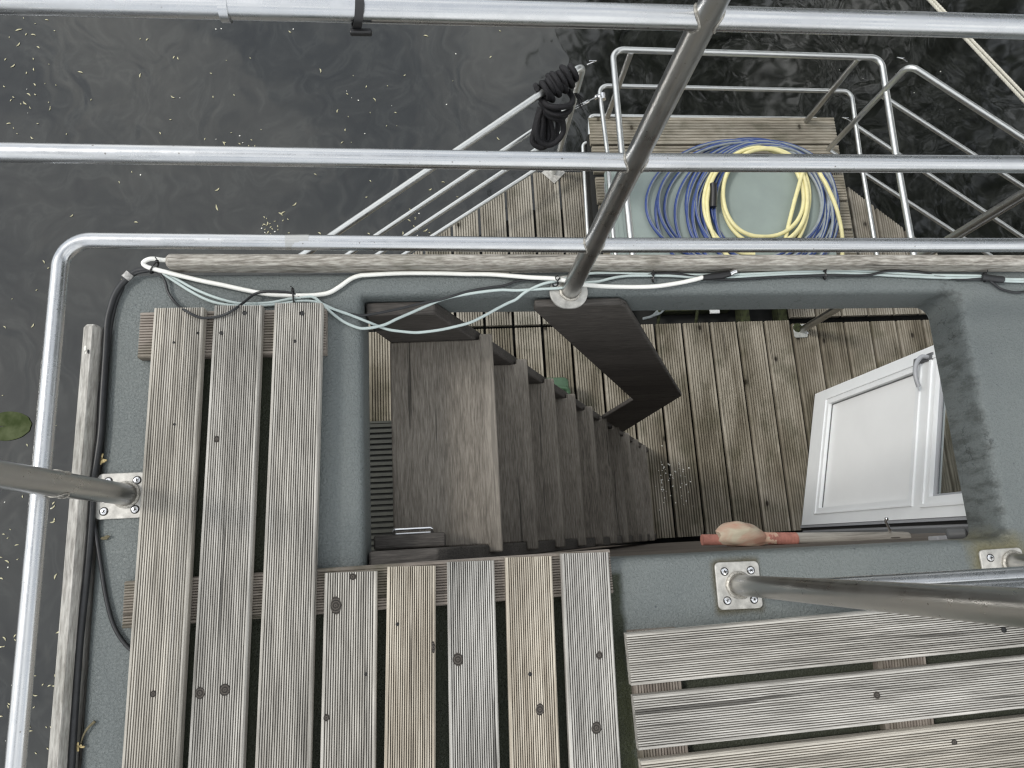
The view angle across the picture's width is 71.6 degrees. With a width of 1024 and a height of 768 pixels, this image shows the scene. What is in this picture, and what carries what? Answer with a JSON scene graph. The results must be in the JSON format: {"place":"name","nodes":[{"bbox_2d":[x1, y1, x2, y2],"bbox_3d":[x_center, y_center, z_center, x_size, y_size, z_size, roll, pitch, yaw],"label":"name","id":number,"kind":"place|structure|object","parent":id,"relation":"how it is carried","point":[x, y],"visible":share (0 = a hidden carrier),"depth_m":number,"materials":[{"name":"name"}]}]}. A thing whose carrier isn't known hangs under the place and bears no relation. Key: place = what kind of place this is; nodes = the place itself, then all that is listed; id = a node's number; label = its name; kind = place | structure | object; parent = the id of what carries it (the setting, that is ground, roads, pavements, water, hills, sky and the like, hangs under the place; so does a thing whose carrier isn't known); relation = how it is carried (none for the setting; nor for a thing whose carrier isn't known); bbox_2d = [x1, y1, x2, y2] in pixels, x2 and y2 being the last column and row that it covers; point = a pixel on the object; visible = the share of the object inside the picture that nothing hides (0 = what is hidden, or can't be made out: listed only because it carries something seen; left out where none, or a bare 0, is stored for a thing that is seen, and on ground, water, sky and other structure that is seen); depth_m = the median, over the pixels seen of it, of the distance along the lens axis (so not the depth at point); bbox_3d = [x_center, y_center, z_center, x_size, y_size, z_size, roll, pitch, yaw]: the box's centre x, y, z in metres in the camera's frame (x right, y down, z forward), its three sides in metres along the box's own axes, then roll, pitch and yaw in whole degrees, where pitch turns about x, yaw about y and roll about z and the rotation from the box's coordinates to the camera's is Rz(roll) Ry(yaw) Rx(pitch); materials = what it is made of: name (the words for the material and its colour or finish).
{"place":"outdoors","nodes":[
{"label":"outdoors","id":0,"kind":"place"},
{"bbox_2d":[0,0,1023,767],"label":"water","id":1,"kind":"structure","parent":0,"point":[278,90],"depth_m":4.87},
{"bbox_2d":[0,411,31,440],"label":"lily pad","id":2,"kind":"object","parent":1,"relation":"on","point":[16,425],"visible":1,"depth_m":4.26,"materials":[{"name":"green plant"}]},
{"bbox_2d":[47,172,1023,767],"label":"houseboat","id":3,"kind":"object","parent":1,"relation":"on","point":[877,400],"visible":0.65,"depth_m":1.48,"materials":[{"name":"grey paint"}]},
{"bbox_2d":[77,742,84,750],"bbox_3d":[-0.723,0.605,1.183,0.017,0.007,0.014,-32,82,-11],"label":"dried blossom","id":4,"kind":"object","parent":3,"relation":"on","point":[80,746],"visible":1,"depth_m":1.18,"materials":[{"name":"beige plant"}]},
{"bbox_2d":[80,720,95,743],"bbox_3d":[-0.713,0.583,1.190,0.007,0.006,0.040,31,77,3],"label":"twig","id":5,"kind":"object","parent":3,"relation":"on","point":[90,725],"visible":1,"depth_m":1.19,"materials":[{"name":"brown wood"}]},
{"bbox_2d":[100,453,106,464],"bbox_3d":[-0.746,0.135,1.287,0.016,0.007,0.020,-31,82,-11],"label":"dried blossom","id":6,"kind":"object","parent":3,"relation":"on","point":[102,460],"visible":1,"depth_m":1.29,"materials":[{"name":"yellow plant"}]},
{"bbox_2d":[101,535,109,539],"bbox_3d":[-0.722,0.273,1.260,0.017,0.006,0.008,-2,77,-5],"label":"bark chip","id":7,"kind":"object","parent":3,"relation":"on","point":[106,537],"visible":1,"depth_m":1.26,"materials":[{"name":"brown wood"}]},
{"bbox_2d":[67,267,148,767],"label":"supply hose","id":8,"kind":"object","parent":3,"relation":"on","point":[86,577],"visible":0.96,"depth_m":1.25,"materials":[{"name":"black rubber"}]},
{"bbox_2d":[122,271,133,280],"bbox_3d":[-0.736,-0.207,1.359,0.017,0.017,0.013,38,77,4],"label":"hose clamp","id":9,"kind":"object","parent":8,"relation":"attached to","point":[127,275],"visible":1,"depth_m":1.35,"materials":[{"name":"white plastic"}]},
{"bbox_2d":[94,287,129,650],"bbox_3d":[-0.726,0.145,1.286,0.075,0.009,0.681,-8,78,-7],"label":"supply hose","id":10,"kind":"object","parent":3,"relation":"on","point":[125,644],"visible":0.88,"depth_m":1.24,"materials":[{"name":"black rubber"}]},
{"bbox_2d":[134,270,540,318],"bbox_3d":[-0.342,-0.180,1.373,0.809,0.052,0.115,-2,77,-5],"label":"speaker wire","id":11,"kind":"object","parent":3,"relation":"on","point":[289,292],"visible":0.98,"depth_m":1.38,"materials":[{"name":"black rubber"}]},
{"bbox_2d":[122,303,620,767],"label":"duckboard","id":12,"kind":"object","parent":3,"relation":"on","point":[227,595],"visible":0.99,"depth_m":1.24,"materials":[{"name":"grey wood"}]},
{"bbox_2d":[370,421,394,550],"bbox_3d":[-0.587,0.555,3.923,0.825,0.028,0.717,-2,77,-5],"label":"slatted grate","id":13,"kind":"object","parent":3,"relation":"on","point":[381,479],"depth_m":3.91,"materials":[{"name":"grey metal"}]},
{"bbox_2d":[141,256,702,297],"bbox_3d":[-0.157,-0.200,1.401,1.113,0.031,0.073,1,77,-5],"label":"power cable","id":14,"kind":"object","parent":3,"relation":"on","point":[353,277],"visible":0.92,"depth_m":1.41,"materials":[{"name":"white plastic"}]},
{"bbox_2d":[149,257,158,273],"bbox_3d":[-0.687,-0.226,1.363,0.006,0.025,0.032,26,76,1],"label":"cable tie","id":15,"kind":"object","parent":14,"relation":"attached to","point":[154,263],"visible":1,"depth_m":1.36,"materials":[{"name":"black plastic"}]},
{"bbox_2d":[299,60,596,253],"bbox_3d":[-0.342,-0.933,3.759,1.808,1.046,0.121,-38,83,-12],"label":"foredeck side railing","id":16,"kind":"object","parent":3,"relation":"on","point":[554,177],"visible":0.71,"depth_m":3.53,"materials":[{"name":"metal"}]},
{"bbox_2d":[530,63,583,149],"bbox_3d":[0.207,-1.351,3.520,0.304,0.396,0.246,-40,83,-12],"label":"rope bundle","id":17,"kind":"object","parent":16,"relation":"hanging from","point":[545,134],"visible":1,"depth_m":3.42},
{"bbox_2d":[0,0,1023,767],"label":"roof railing","id":18,"kind":"object","parent":3,"relation":"on","point":[118,496],"visible":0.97,"depth_m":0.94,"materials":[{"name":"metal"}]},
{"bbox_2d":[350,0,371,35],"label":"rail strap","id":19,"kind":"object","parent":18,"relation":"attached to","point":[356,29],"visible":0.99,"depth_m":0.65,"materials":[{"name":"black plastic"}]},
{"bbox_2d":[366,298,681,564],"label":"staircase","id":20,"kind":"structure","parent":3,"relation":"on","point":[497,450],"depth_m":1.63,"materials":[{"name":"brown wood"}]},
{"bbox_2d":[161,270,1023,333],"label":"data cable","id":21,"kind":"object","parent":3,"relation":"on","point":[471,321],"visible":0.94,"depth_m":1.42,"materials":[{"name":"grey plastic"}]},
{"bbox_2d":[290,286,294,302],"bbox_3d":[-0.425,-0.172,1.378,0.007,0.024,0.032,-2,77,-5],"label":"cable tie","id":22,"kind":"object","parent":21,"relation":"attached to","point":[292,290],"visible":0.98,"depth_m":1.37,"materials":[{"name":"black plastic"}]},
{"bbox_2d":[169,272,1023,329],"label":"data cable","id":23,"kind":"object","parent":3,"relation":"on","point":[499,290],"visible":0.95,"depth_m":1.43,"materials":[{"name":"grey plastic"}]},
{"bbox_2d":[658,445,690,510],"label":"blossoms","id":24,"kind":"object","parent":3,"relation":"on","point":[669,478],"visible":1,"depth_m":4.07,"materials":[{"name":"white plant"}]},
{"bbox_2d":[580,118,856,254],"bbox_3d":[1.260,-1.123,4.365,1.582,0.423,1.041,-2,77,-5],"label":"deck box","id":25,"kind":"object","parent":3,"relation":"on","point":[758,202],"visible":0.38,"depth_m":4.20,"materials":[{"name":"plastic"}]},
{"bbox_2d":[645,137,839,254],"bbox_3d":[1.347,-1.008,4.093,1.179,0.091,0.951,-2,77,-5],"label":"garden hose","id":26,"kind":"object","parent":25,"relation":"on","point":[827,213],"visible":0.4,"depth_m":4.11,"materials":[{"name":"blue plastic"}]},
{"bbox_2d":[702,145,843,254],"bbox_3d":[1.509,-1.028,4.138,0.848,0.126,0.789,-2,77,-5],"label":"garden hose","id":27,"kind":"object","parent":25,"relation":"on","point":[803,185],"visible":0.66,"depth_m":4.10,"materials":[{"name":"yellow rubber"}]},
{"bbox_2d":[703,268,736,280],"bbox_3d":[0.428,-0.223,1.462,0.073,0.016,0.017,-12,79,-8],"label":"cable connector","id":28,"kind":"object","parent":3,"relation":"on","point":[720,275],"visible":1,"depth_m":1.46,"materials":[{"name":"black plastic"}]},
{"bbox_2d":[581,46,916,254],"bbox_3d":[1.248,-1.112,3.995,1.591,0.676,1.294,-2,77,-5],"label":"bow pulpit","id":29,"kind":"object","parent":3,"relation":"on","point":[617,85],"visible":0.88,"depth_m":3.86,"materials":[{"name":"metal"}]},
{"bbox_2d":[574,92,605,109],"bbox_3d":[0.407,-1.572,3.979,0.310,0.090,0.047,-31,82,-11],"label":"turnbuckle","id":30,"kind":"object","parent":29,"relation":"attached to","point":[603,94],"visible":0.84,"depth_m":4.01,"materials":[{"name":"silver metal"}]},
{"bbox_2d":[590,269,1023,293],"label":"speaker wire","id":31,"kind":"object","parent":3,"relation":"on","point":[835,275],"visible":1,"depth_m":1.49,"materials":[{"name":"black rubber"}]},
{"bbox_2d":[624,610,1023,767],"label":"duckboard","id":32,"kind":"object","parent":3,"relation":"on","point":[902,693],"visible":0.94,"depth_m":1.27,"materials":[{"name":"grey wood"}]},
{"bbox_2d":[714,548,1023,627],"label":"hatch railing","id":33,"kind":"object","parent":3,"relation":"on","point":[991,591],"visible":1,"depth_m":0.96,"materials":[{"name":"metal"}]},
{"bbox_2d":[800,345,967,531],"bbox_3d":[1.795,0.234,3.160,0.146,2.040,0.833,12,77,-2],"label":"door","id":34,"kind":"structure","parent":3,"relation":"in","point":[881,446],"depth_m":3.43,"materials":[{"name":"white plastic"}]},
{"bbox_2d":[884,517,899,537],"bbox_3d":[1.178,0.448,2.213,0.069,0.083,0.065,-2,77,-5],"label":"wall hook","id":35,"kind":"object","parent":3,"relation":"attached to","point":[887,524],"depth_m":2.19,"materials":[{"name":"silver metal"}]},
{"bbox_2d":[700,521,910,546],"bbox_3d":[0.908,0.462,2.188,0.664,0.083,0.076,1,77,-5],"label":"wrapped pole","id":36,"kind":"object","parent":35,"relation":"attached to","point":[736,534],"visible":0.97,"depth_m":2.16,"materials":[{"name":"brown wood"}]},
{"bbox_2d":[793,188,1023,337],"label":"deck post","id":37,"kind":"object","parent":3,"relation":"on","point":[982,219],"visible":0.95,"depth_m":2.92,"materials":[{"name":"metal"}]},
{"bbox_2d":[826,57,1023,254],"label":"foredeck side railing","id":38,"kind":"object","parent":3,"relation":"on","point":[965,101],"visible":0.9,"depth_m":3.86,"materials":[{"name":"metal"}]},
{"bbox_2d":[928,528,967,539],"bbox_3d":[1.130,0.392,1.836,0.070,0.071,0.034,-2,77,-5],"label":"wall fitting","id":39,"kind":"object","parent":3,"relation":"attached to","point":[957,533],"depth_m":1.82,"materials":[{"name":"black plastic"}]},
{"bbox_2d":[927,0,1023,102],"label":"mooring rope","id":40,"kind":"object","parent":3,"relation":"attached to","point":[975,46],"visible":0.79,"depth_m":3.98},
{"bbox_2d":[980,273,1004,282],"bbox_3d":[1.028,-0.226,1.520,0.048,0.015,0.016,7,77,-3],"label":"tape wrap","id":41,"kind":"object","parent":3,"relation":"attached to","point":[994,278],"visible":1,"depth_m":1.51,"materials":[{"name":"black plastic"}]},
{"bbox_2d":[547,377,570,393],"bbox_3d":[0.212,0.073,3.979,0.211,0.264,0.200,-2,77,-5],"label":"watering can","id":42,"kind":"object","parent":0,"point":[562,383],"visible":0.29,"depth_m":3.90,"materials":[{"name":"green plastic"}]}
]}

